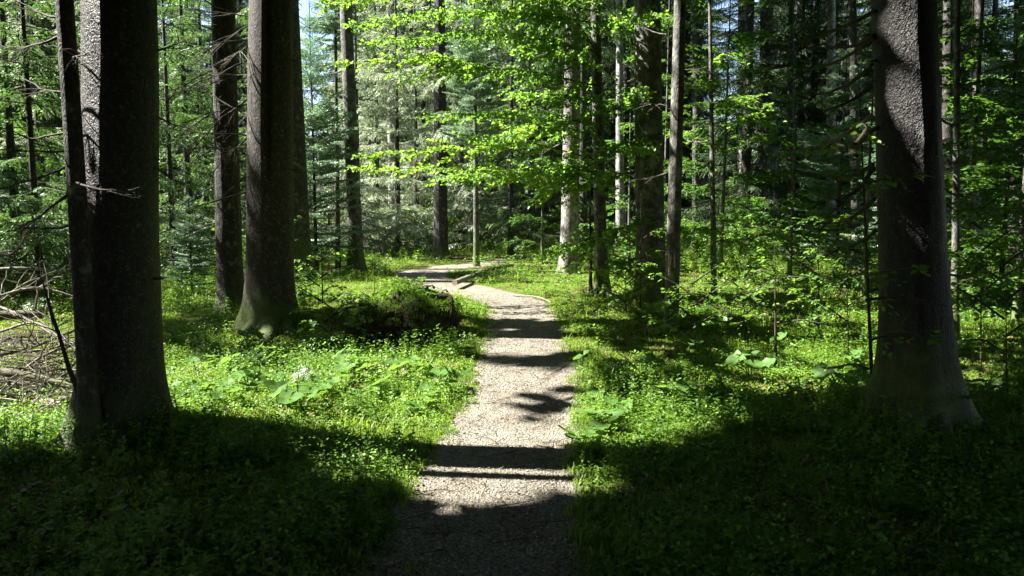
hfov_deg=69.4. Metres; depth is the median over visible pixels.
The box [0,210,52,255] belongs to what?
fallen branch
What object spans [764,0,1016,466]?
spruce tree
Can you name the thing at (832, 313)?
beech sapling
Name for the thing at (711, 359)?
butterbur plant
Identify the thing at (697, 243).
leafy shrub
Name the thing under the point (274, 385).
butterbur plant
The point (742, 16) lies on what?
spruce tree
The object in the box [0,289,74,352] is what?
fallen branch
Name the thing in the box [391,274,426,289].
leafy shrub
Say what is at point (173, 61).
spruce tree
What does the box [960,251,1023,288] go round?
leafy shrub
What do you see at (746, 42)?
beech tree
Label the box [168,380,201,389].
butterbur plant
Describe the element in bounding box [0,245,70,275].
fallen branch
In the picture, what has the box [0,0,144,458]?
spruce tree
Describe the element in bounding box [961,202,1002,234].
leafy shrub
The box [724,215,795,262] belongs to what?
leafy shrub
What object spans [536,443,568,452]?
fallen branch
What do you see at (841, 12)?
spruce tree
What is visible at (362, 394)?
butterbur plant
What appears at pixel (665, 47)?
spruce tree
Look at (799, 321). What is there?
beech sapling
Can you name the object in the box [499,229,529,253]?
leafy shrub
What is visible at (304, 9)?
sky
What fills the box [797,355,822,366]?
butterbur plant
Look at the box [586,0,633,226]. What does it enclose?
spruce tree
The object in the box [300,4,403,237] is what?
spruce tree
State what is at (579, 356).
butterbur plant
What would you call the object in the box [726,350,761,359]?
butterbur plant
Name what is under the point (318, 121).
young fir
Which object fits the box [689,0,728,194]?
spruce tree
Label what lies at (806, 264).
leafy shrub
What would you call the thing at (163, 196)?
spruce tree
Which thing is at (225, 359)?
butterbur plant
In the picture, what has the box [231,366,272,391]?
butterbur plant
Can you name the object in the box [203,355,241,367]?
butterbur plant
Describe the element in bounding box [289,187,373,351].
beech sapling
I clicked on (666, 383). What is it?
fallen branch
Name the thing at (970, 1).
spruce tree
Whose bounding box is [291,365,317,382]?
flowering plant
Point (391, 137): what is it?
spruce tree
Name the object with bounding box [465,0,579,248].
spruce tree
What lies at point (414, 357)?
butterbur plant
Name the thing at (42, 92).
spruce tree
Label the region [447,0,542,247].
spruce tree
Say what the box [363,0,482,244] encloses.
spruce tree
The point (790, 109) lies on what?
spruce tree
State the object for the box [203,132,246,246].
beech tree
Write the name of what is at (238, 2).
spruce tree
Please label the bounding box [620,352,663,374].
butterbur plant
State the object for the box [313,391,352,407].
butterbur plant
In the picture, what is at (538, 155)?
spruce tree
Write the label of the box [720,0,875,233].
spruce tree
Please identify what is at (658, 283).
beech sapling
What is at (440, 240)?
spruce tree
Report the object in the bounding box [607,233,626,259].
leafy shrub
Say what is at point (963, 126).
beech tree
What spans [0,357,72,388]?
fallen log
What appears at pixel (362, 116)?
spruce tree
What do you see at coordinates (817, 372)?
butterbur plant
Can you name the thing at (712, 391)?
butterbur plant
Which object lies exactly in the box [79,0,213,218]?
spruce tree
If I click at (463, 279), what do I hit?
fallen log
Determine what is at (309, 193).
spruce tree
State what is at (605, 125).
spruce tree
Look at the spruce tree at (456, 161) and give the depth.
35.66 m
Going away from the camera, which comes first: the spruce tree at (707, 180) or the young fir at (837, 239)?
the young fir at (837, 239)
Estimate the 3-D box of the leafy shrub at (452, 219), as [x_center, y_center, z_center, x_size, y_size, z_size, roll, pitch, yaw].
[-3.526,-2.498,30.450,3.594,2.222,2.736,-2,6,-15]
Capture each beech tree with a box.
[0,113,64,241]
[159,57,214,256]
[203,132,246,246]
[314,0,670,297]
[494,138,585,263]
[579,113,684,266]
[605,0,734,242]
[634,0,834,277]
[666,0,787,302]
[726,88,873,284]
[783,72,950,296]
[867,0,1023,304]
[939,0,1023,336]
[940,0,1023,247]
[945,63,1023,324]
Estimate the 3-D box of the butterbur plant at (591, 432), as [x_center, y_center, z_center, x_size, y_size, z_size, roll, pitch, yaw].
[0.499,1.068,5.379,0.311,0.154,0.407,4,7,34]
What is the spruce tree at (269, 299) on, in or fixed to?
on the ground at (338, 330)
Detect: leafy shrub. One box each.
[15,252,72,299]
[166,265,200,287]
[179,248,215,276]
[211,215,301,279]
[367,259,382,268]
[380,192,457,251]
[385,208,470,249]
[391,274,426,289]
[448,221,466,241]
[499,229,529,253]
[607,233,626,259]
[608,220,635,241]
[613,254,634,292]
[616,269,634,280]
[665,205,754,268]
[665,215,690,247]
[680,237,689,257]
[681,218,766,271]
[683,219,752,253]
[689,219,795,281]
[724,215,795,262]
[779,197,850,247]
[792,263,815,276]
[798,215,824,235]
[811,225,841,250]
[823,250,877,282]
[948,234,994,288]
[960,218,997,255]
[960,225,1008,258]
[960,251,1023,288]
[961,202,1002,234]
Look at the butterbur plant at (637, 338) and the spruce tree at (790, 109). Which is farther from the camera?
the spruce tree at (790, 109)
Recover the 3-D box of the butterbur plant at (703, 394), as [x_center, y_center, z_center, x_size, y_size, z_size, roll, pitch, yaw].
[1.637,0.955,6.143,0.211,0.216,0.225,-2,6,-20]
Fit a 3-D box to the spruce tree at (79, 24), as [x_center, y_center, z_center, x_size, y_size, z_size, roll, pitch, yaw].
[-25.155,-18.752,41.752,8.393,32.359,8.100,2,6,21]
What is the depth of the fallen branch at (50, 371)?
7.10 m
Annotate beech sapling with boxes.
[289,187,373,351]
[294,171,353,302]
[294,251,321,297]
[343,248,389,303]
[551,146,620,292]
[598,188,657,312]
[604,226,666,309]
[639,192,697,298]
[642,182,739,364]
[704,268,788,342]
[729,183,818,367]
[766,215,862,336]
[787,185,877,352]
[790,64,945,385]
[946,180,1023,364]
[949,196,1023,391]
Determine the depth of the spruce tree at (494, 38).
46.50 m
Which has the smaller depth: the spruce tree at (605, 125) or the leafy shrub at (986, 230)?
the leafy shrub at (986, 230)
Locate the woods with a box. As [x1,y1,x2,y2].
[1,0,1012,208]
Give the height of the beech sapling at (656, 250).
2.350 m
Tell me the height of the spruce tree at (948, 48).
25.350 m
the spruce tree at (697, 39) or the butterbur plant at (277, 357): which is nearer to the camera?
the butterbur plant at (277, 357)
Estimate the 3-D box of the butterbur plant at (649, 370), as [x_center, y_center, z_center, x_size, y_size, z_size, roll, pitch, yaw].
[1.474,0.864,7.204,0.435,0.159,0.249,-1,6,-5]
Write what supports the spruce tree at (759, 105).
on the ground at (338, 330)
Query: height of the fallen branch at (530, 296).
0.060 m
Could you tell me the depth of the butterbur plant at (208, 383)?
6.76 m
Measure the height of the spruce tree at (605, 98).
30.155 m
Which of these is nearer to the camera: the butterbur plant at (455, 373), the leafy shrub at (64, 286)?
the butterbur plant at (455, 373)
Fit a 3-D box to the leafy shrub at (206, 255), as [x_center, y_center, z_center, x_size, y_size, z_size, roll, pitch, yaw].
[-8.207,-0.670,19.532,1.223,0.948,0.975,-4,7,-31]
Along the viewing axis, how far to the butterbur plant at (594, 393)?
6.58 m
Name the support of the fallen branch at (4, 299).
on the ground at (338, 330)
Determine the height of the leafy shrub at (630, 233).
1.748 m
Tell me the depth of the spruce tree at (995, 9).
34.13 m
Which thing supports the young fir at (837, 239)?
on the ground at (338, 330)
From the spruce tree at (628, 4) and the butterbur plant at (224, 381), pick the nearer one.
the butterbur plant at (224, 381)
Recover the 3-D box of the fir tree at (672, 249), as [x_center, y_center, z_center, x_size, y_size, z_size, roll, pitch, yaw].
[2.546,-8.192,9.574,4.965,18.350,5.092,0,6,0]
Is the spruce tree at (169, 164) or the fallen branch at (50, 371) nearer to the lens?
the fallen branch at (50, 371)
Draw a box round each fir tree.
[490,0,669,274]
[628,0,723,328]
[966,0,984,235]
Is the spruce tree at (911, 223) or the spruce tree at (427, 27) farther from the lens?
the spruce tree at (427, 27)
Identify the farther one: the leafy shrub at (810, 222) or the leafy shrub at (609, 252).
the leafy shrub at (810, 222)
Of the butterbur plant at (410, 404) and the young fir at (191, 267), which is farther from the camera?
the young fir at (191, 267)
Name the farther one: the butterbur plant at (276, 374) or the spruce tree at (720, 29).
the spruce tree at (720, 29)
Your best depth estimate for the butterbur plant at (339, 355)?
7.88 m
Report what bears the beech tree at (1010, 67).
on the ground at (338, 330)
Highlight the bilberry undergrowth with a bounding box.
[0,228,1023,575]
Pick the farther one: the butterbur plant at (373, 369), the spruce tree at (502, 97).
the spruce tree at (502, 97)
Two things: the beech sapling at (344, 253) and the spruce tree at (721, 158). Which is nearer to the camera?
the beech sapling at (344, 253)
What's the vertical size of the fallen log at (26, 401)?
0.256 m
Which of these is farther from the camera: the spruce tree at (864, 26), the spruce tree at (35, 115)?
the spruce tree at (864, 26)
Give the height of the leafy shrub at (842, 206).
2.564 m
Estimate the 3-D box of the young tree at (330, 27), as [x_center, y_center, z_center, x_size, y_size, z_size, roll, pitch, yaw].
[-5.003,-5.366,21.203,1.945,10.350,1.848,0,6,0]
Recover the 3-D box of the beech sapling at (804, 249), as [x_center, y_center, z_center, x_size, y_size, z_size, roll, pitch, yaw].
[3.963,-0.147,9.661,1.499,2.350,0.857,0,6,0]
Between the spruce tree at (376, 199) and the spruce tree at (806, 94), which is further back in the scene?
the spruce tree at (806, 94)
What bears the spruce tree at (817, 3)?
on the ground at (338, 330)
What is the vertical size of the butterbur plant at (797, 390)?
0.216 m
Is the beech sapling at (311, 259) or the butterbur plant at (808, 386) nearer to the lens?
the butterbur plant at (808, 386)
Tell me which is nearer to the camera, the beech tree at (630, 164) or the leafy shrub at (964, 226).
the beech tree at (630, 164)
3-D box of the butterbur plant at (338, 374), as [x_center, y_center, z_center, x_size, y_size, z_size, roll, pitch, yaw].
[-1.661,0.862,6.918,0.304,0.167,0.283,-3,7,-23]
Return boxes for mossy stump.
[323,282,466,344]
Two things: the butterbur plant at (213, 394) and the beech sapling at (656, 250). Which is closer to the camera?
the butterbur plant at (213, 394)
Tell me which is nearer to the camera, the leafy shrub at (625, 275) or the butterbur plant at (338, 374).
the butterbur plant at (338, 374)
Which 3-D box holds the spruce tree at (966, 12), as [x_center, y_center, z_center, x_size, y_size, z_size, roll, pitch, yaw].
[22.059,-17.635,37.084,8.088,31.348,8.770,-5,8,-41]
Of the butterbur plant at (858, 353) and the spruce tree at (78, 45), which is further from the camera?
the spruce tree at (78, 45)
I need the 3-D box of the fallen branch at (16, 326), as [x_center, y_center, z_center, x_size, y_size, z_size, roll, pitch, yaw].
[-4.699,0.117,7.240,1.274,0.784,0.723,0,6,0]
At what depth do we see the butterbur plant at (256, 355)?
7.86 m
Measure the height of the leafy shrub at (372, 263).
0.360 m
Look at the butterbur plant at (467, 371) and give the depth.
7.30 m
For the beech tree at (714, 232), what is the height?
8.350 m
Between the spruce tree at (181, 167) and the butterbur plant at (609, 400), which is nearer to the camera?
the butterbur plant at (609, 400)
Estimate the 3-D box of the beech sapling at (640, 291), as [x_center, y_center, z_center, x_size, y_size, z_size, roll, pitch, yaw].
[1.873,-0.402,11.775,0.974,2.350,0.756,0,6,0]
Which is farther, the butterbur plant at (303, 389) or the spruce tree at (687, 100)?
the spruce tree at (687, 100)
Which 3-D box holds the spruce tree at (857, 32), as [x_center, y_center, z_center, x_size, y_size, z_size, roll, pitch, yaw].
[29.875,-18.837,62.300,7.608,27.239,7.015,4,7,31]
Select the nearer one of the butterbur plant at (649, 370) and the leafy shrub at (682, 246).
the butterbur plant at (649, 370)
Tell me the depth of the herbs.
4.89 m
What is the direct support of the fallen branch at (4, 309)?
on the ground at (338, 330)
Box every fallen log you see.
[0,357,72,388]
[0,393,71,406]
[452,263,514,285]
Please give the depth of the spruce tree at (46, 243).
12.22 m
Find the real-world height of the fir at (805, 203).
4.550 m
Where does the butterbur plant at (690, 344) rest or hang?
on the ground at (338, 330)
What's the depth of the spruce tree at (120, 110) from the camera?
5.02 m
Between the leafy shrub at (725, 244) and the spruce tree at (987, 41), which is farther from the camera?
the spruce tree at (987, 41)
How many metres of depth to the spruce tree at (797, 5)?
34.91 m
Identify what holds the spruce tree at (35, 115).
on the ground at (338, 330)
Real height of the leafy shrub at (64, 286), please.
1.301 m
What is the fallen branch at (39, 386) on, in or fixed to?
on the ground at (338, 330)
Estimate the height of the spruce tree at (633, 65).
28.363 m
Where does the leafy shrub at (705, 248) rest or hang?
on the ground at (338, 330)
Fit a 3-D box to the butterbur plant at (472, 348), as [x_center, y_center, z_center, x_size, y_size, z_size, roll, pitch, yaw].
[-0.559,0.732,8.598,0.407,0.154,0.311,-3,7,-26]
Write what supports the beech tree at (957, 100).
on the ground at (338, 330)
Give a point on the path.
(433, 275)
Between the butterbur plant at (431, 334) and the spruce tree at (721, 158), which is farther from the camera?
the spruce tree at (721, 158)
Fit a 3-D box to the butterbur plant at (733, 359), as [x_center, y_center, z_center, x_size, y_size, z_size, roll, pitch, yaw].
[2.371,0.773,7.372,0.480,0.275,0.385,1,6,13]
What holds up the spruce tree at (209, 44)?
on the ground at (338, 330)
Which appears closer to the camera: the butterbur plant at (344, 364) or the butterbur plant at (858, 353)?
the butterbur plant at (344, 364)
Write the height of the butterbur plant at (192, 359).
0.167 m
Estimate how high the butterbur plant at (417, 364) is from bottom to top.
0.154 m
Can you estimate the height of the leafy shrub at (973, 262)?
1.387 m
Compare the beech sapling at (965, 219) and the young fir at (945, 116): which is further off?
the young fir at (945, 116)
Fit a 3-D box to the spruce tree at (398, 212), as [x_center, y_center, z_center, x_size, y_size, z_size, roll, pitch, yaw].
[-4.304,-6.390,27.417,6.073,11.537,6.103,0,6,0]
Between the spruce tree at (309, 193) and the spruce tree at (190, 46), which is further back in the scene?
the spruce tree at (190, 46)
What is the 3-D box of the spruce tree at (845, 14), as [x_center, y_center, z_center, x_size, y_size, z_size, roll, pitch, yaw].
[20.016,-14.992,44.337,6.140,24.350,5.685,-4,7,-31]
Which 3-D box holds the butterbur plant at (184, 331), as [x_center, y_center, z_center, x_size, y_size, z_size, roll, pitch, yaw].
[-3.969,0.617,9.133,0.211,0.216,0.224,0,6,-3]
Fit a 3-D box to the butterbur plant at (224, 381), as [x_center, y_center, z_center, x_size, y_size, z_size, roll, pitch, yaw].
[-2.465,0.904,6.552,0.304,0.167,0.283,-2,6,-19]
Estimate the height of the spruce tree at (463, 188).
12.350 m
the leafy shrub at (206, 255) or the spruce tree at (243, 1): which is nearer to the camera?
the leafy shrub at (206, 255)
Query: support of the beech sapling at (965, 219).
on the ground at (338, 330)
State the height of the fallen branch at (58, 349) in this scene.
0.581 m
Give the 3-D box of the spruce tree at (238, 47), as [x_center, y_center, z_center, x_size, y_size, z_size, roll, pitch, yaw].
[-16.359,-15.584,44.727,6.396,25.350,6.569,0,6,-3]
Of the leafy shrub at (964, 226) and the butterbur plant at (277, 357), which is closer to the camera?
the butterbur plant at (277, 357)
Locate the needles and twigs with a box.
[337,299,594,575]
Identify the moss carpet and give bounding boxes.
[0,269,1023,575]
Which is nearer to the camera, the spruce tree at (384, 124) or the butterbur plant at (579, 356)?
the butterbur plant at (579, 356)
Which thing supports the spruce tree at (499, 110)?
on the ground at (338, 330)
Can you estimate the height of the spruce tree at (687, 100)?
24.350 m
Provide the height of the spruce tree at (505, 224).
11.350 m
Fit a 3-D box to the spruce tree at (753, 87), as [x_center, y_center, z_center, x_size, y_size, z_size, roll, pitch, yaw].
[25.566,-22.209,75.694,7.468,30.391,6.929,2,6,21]
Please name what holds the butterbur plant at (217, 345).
on the ground at (338, 330)
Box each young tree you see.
[301,0,368,268]
[436,0,512,266]
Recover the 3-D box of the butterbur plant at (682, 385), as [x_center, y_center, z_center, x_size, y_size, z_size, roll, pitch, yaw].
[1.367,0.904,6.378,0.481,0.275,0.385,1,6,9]
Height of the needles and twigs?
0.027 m
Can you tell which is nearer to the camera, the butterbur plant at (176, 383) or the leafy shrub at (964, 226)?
the butterbur plant at (176, 383)
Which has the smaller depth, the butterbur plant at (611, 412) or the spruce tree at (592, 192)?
the butterbur plant at (611, 412)
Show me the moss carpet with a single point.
(16, 483)
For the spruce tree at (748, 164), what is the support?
on the ground at (338, 330)
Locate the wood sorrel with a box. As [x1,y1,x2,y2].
[0,232,1023,575]
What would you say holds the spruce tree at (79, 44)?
on the ground at (338, 330)
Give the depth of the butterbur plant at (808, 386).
6.57 m
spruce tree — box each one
[0,0,76,209]
[0,0,79,224]
[0,0,80,293]
[0,0,80,319]
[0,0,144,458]
[1,0,80,190]
[1,0,214,271]
[2,0,56,185]
[31,0,204,470]
[35,2,65,209]
[41,1,80,176]
[60,4,80,118]
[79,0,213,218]
[157,0,212,190]
[157,0,246,282]
[157,0,247,264]
[157,1,209,199]
[157,2,213,211]
[158,0,245,314]
[159,0,246,253]
[159,0,301,345]
[160,7,209,208]
[191,1,214,195]
[192,1,248,219]
[195,0,248,210]
[201,0,347,252]
[207,0,248,185]
[210,0,321,279]
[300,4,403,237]
[304,105,318,219]
[307,0,423,258]
[309,1,429,239]
[310,80,341,225]
[316,0,420,273]
[318,4,412,238]
[320,0,457,245]
[332,0,472,256]
[339,4,409,194]
[356,0,517,258]
[363,0,420,197]
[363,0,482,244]
[365,0,471,253]
[381,0,465,208]
[383,1,453,203]
[386,2,495,227]
[400,0,527,243]
[403,0,530,250]
[445,0,540,240]
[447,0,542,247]
[447,0,561,257]
[454,0,534,116]
[463,0,526,190]
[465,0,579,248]
[472,0,563,231]
[479,0,565,248]
[492,11,592,237]
[505,2,634,240]
[523,0,662,262]
[535,0,634,221]
[551,0,691,249]
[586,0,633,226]
[586,0,634,224]
[604,0,689,120]
[605,0,736,236]
[610,0,754,245]
[615,0,624,252]
[630,0,665,303]
[661,0,737,120]
[667,0,834,256]
[689,0,705,253]
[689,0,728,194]
[690,1,725,205]
[706,90,735,223]
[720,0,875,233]
[726,4,820,191]
[735,0,868,239]
[736,0,783,212]
[736,1,750,249]
[752,0,872,243]
[758,0,795,248]
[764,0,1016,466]
[778,0,839,216]
[784,0,793,257]
[794,0,872,225]
[804,0,874,167]
[804,0,874,211]
[805,0,966,230]
[825,0,835,235]
[848,5,875,226]
[849,0,861,260]
[857,7,870,162]
[861,0,1011,230]
[937,0,1004,192]
[938,0,1013,232]
[942,0,953,247]
[964,0,1010,77]
[1006,0,1023,270]
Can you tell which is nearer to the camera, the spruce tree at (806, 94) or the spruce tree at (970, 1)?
the spruce tree at (970, 1)
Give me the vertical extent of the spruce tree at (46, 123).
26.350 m
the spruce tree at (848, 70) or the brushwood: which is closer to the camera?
the brushwood
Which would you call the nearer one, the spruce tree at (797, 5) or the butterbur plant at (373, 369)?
the butterbur plant at (373, 369)
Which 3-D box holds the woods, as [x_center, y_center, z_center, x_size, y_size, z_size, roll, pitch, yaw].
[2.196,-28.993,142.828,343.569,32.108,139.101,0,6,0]
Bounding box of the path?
[346,256,597,575]
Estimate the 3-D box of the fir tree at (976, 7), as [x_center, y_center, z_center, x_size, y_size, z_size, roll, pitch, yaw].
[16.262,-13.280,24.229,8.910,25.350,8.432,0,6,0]
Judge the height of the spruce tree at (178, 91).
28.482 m
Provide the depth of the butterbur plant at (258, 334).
8.87 m
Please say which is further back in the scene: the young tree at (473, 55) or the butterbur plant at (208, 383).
the young tree at (473, 55)
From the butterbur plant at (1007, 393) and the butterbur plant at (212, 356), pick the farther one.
the butterbur plant at (212, 356)
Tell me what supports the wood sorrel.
on the ground at (338, 330)
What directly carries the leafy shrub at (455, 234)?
on the ground at (338, 330)
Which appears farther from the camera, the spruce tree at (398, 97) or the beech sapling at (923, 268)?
the spruce tree at (398, 97)
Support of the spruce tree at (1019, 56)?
on the ground at (338, 330)
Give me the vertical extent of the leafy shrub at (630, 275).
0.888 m
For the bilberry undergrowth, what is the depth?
4.13 m
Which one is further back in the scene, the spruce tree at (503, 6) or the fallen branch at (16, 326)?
the spruce tree at (503, 6)
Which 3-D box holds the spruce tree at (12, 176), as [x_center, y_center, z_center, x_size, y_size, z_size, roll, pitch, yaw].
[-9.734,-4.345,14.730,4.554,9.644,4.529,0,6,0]
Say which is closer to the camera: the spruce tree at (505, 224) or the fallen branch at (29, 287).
the fallen branch at (29, 287)
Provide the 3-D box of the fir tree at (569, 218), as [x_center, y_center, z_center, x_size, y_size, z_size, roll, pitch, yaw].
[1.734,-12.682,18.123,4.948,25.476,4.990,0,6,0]
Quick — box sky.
[161,0,1013,210]
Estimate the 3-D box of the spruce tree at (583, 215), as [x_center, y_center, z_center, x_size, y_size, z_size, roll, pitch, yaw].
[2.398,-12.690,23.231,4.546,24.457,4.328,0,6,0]
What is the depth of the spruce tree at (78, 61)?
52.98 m
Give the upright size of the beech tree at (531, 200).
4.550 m
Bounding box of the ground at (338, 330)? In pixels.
[0,212,1023,575]
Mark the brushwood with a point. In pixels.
(20, 381)
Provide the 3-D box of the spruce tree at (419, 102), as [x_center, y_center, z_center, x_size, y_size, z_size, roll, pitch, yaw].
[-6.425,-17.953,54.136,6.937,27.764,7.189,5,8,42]
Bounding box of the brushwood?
[0,314,75,426]
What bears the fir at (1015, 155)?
on the ground at (338, 330)
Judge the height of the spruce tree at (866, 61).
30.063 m
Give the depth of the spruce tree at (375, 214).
26.51 m
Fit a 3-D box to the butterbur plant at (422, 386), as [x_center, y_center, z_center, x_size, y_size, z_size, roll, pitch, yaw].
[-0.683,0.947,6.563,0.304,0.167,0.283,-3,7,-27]
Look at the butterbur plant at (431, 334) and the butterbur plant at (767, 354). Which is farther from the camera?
the butterbur plant at (431, 334)
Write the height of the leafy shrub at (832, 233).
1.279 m
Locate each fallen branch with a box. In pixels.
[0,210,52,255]
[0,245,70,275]
[0,246,59,304]
[0,261,73,340]
[0,270,74,348]
[0,271,72,298]
[0,281,59,320]
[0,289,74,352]
[0,301,74,356]
[0,340,67,405]
[12,315,74,380]
[15,347,75,393]
[513,294,550,301]
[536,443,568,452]
[631,383,708,387]
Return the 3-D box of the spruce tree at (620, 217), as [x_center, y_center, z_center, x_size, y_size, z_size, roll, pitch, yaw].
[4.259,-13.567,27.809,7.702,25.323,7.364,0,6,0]
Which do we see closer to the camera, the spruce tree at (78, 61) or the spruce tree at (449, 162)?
the spruce tree at (449, 162)
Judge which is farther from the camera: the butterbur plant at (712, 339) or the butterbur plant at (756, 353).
the butterbur plant at (712, 339)
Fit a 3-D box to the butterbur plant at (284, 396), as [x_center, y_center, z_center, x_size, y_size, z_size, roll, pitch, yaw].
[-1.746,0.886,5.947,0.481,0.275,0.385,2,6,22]
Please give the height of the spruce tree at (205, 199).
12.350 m
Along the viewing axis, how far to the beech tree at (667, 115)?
21.50 m
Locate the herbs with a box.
[0,231,1023,575]
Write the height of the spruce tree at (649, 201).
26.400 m
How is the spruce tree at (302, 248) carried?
on the ground at (338, 330)
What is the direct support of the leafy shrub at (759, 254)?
on the ground at (338, 330)
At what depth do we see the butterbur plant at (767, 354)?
7.91 m
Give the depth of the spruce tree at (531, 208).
32.31 m
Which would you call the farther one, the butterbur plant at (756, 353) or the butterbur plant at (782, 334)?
the butterbur plant at (782, 334)
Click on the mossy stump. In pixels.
(398, 310)
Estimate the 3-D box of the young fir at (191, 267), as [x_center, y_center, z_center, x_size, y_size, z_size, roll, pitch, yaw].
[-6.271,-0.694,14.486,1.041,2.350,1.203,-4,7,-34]
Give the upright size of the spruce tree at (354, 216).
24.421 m
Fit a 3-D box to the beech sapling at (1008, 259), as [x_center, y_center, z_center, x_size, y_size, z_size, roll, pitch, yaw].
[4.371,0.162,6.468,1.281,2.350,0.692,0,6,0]
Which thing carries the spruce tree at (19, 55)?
on the ground at (338, 330)
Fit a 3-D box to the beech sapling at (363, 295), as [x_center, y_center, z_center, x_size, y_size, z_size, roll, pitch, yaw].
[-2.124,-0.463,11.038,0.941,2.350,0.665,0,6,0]
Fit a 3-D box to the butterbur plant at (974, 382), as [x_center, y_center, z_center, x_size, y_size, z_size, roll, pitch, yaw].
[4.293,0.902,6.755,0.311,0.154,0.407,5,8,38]
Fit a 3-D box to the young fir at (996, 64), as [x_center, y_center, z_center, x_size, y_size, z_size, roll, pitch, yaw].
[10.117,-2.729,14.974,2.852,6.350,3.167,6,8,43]
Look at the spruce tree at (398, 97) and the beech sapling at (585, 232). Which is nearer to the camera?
the beech sapling at (585, 232)
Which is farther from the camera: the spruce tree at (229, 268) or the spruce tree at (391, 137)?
the spruce tree at (391, 137)
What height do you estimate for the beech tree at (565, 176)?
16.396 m
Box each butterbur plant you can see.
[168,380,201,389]
[169,385,199,395]
[180,329,198,345]
[184,379,219,391]
[187,356,214,371]
[194,342,219,352]
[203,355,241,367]
[206,387,242,403]
[215,378,250,391]
[219,353,240,370]
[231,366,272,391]
[237,329,264,346]
[244,343,275,364]
[262,380,288,400]
[264,370,283,379]
[270,378,317,408]
[274,354,302,365]
[288,381,332,399]
[298,374,339,386]
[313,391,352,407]
[320,372,348,385]
[330,346,364,369]
[335,352,368,379]
[349,385,378,400]
[365,362,387,374]
[369,374,391,389]
[382,354,419,367]
[387,361,408,379]
[399,361,437,372]
[403,396,436,411]
[419,383,449,397]
[428,365,463,387]
[429,332,446,343]
[440,367,471,379]
[447,345,478,355]
[558,420,609,441]
[573,350,589,365]
[575,408,623,421]
[587,386,636,398]
[603,396,632,416]
[613,332,646,344]
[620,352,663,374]
[641,367,683,379]
[643,380,698,404]
[671,339,703,350]
[678,387,722,400]
[701,391,720,407]
[705,355,729,366]
[706,334,742,343]
[724,349,775,376]
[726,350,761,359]
[760,350,777,368]
[770,331,786,346]
[785,384,810,402]
[793,380,837,391]
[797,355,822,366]
[808,362,866,385]
[843,349,863,362]
[966,378,1001,391]
[988,390,1023,405]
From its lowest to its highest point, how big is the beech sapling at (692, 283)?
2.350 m
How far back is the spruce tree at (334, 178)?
55.18 m
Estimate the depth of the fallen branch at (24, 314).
9.61 m
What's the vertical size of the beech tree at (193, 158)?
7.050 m
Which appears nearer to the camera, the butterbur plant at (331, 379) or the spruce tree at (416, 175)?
the butterbur plant at (331, 379)
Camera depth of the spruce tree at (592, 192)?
34.53 m
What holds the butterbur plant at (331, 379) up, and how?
on the ground at (338, 330)
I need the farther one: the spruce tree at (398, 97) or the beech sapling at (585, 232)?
the spruce tree at (398, 97)
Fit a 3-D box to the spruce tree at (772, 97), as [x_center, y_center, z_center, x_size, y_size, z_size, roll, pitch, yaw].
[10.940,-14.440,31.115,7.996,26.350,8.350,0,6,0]
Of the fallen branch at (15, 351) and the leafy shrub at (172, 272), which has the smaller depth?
the fallen branch at (15, 351)
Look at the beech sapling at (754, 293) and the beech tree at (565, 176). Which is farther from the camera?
the beech tree at (565, 176)
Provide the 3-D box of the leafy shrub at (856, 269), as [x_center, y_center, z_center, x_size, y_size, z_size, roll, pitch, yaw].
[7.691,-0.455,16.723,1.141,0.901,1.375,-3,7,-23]
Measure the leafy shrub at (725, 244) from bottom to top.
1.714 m
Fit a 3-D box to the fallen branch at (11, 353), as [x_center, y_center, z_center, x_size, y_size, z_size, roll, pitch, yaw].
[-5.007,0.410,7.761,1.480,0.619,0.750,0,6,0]
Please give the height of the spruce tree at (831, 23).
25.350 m
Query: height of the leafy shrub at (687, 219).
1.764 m
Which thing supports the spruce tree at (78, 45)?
on the ground at (338, 330)
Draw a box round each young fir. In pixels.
[163,194,215,293]
[244,4,387,273]
[777,38,877,278]
[844,98,979,248]
[945,0,1023,292]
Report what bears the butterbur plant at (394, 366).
on the ground at (338, 330)
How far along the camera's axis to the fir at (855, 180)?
13.89 m
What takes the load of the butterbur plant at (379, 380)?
on the ground at (338, 330)
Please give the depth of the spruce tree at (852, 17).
21.86 m
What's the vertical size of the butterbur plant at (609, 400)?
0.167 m
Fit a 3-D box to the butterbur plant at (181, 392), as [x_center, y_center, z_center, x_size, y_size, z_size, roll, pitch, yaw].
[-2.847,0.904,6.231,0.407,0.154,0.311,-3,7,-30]
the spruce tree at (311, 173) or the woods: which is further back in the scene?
the woods
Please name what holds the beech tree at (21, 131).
on the ground at (338, 330)

